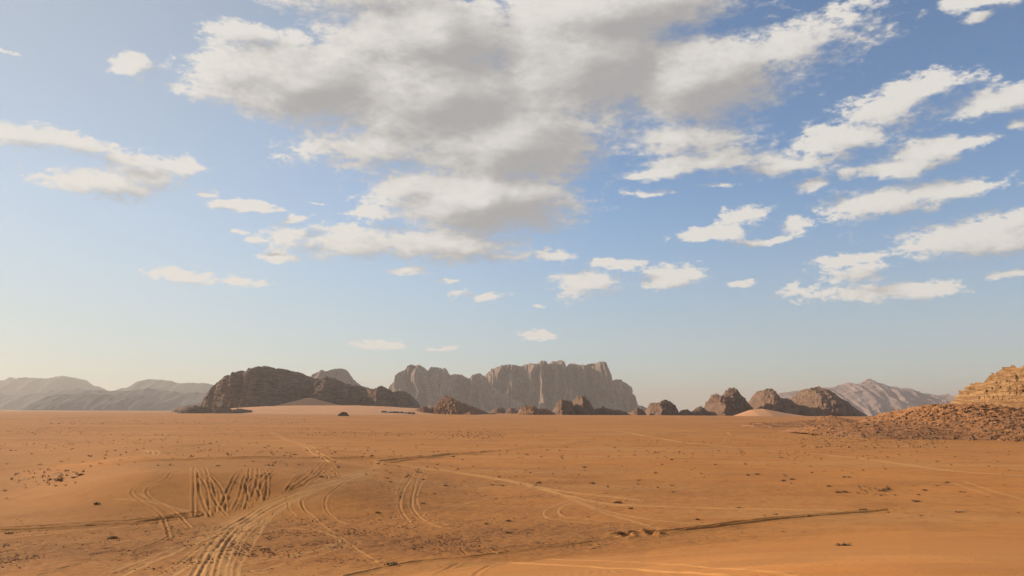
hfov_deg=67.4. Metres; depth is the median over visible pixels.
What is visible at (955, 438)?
rocks
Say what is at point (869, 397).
mountain
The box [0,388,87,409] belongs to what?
hill
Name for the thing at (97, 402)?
hill
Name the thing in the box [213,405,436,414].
sand dune
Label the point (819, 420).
sand dune
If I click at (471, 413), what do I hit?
rock outcrop
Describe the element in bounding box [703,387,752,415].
rock outcrop
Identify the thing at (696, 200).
sky
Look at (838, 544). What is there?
tussock
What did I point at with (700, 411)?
rock outcrop
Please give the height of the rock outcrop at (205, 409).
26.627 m
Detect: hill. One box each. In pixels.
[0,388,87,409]
[17,394,180,410]
[73,388,206,405]
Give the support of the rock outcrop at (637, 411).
on the ground
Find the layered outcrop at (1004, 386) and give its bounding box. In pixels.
[950,365,1023,407]
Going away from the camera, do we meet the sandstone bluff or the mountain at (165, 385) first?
the sandstone bluff
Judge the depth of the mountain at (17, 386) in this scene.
12996.57 m
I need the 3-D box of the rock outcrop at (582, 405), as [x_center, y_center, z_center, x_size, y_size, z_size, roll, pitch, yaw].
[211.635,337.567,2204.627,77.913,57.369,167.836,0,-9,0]
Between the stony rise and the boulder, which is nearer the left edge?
the boulder
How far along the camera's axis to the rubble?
319.92 m
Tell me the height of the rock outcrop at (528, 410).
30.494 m
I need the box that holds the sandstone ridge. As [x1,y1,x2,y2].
[310,376,420,407]
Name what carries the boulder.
on the ground
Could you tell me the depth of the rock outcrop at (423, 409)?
2290.14 m
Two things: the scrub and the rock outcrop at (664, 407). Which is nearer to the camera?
the scrub
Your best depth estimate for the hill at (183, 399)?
8435.04 m
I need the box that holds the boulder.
[338,412,348,415]
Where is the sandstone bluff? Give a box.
[172,366,318,411]
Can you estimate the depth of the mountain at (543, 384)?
7299.58 m
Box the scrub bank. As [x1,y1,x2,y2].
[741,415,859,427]
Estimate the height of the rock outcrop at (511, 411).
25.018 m
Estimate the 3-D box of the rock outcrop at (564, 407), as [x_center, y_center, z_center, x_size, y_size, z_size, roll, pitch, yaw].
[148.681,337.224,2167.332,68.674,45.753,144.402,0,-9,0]
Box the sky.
[0,0,1023,411]
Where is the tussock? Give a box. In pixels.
[833,542,850,545]
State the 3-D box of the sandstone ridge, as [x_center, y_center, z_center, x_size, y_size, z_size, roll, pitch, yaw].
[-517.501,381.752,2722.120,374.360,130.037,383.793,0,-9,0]
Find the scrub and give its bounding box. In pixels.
[0,414,1017,495]
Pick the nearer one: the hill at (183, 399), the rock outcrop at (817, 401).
the rock outcrop at (817, 401)
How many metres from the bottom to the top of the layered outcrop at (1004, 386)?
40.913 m
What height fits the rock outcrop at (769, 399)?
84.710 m
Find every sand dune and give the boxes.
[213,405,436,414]
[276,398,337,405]
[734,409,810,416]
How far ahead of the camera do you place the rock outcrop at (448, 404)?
2217.93 m
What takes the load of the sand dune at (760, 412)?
on the ground
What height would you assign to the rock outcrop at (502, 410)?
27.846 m
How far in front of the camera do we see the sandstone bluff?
2629.02 m
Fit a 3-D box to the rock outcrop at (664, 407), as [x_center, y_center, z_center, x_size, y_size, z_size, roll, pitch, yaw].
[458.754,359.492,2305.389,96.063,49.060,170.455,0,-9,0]
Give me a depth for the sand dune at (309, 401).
2501.15 m
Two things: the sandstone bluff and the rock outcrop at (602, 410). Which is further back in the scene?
the sandstone bluff
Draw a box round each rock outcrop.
[178,405,251,412]
[416,406,433,412]
[433,395,495,414]
[463,411,480,414]
[490,407,505,413]
[505,408,518,413]
[517,405,552,414]
[553,399,575,414]
[573,395,596,414]
[595,406,629,414]
[630,408,646,414]
[645,400,679,414]
[679,406,711,415]
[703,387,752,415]
[748,388,801,414]
[790,386,866,415]
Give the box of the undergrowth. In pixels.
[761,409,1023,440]
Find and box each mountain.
[0,376,107,394]
[117,379,212,392]
[311,368,369,388]
[389,365,527,411]
[485,360,646,412]
[778,379,954,415]
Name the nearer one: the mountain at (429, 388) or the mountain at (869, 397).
the mountain at (429, 388)
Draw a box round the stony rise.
[779,403,1023,440]
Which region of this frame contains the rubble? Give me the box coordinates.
[764,409,1023,441]
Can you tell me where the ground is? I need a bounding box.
[0,410,1023,575]

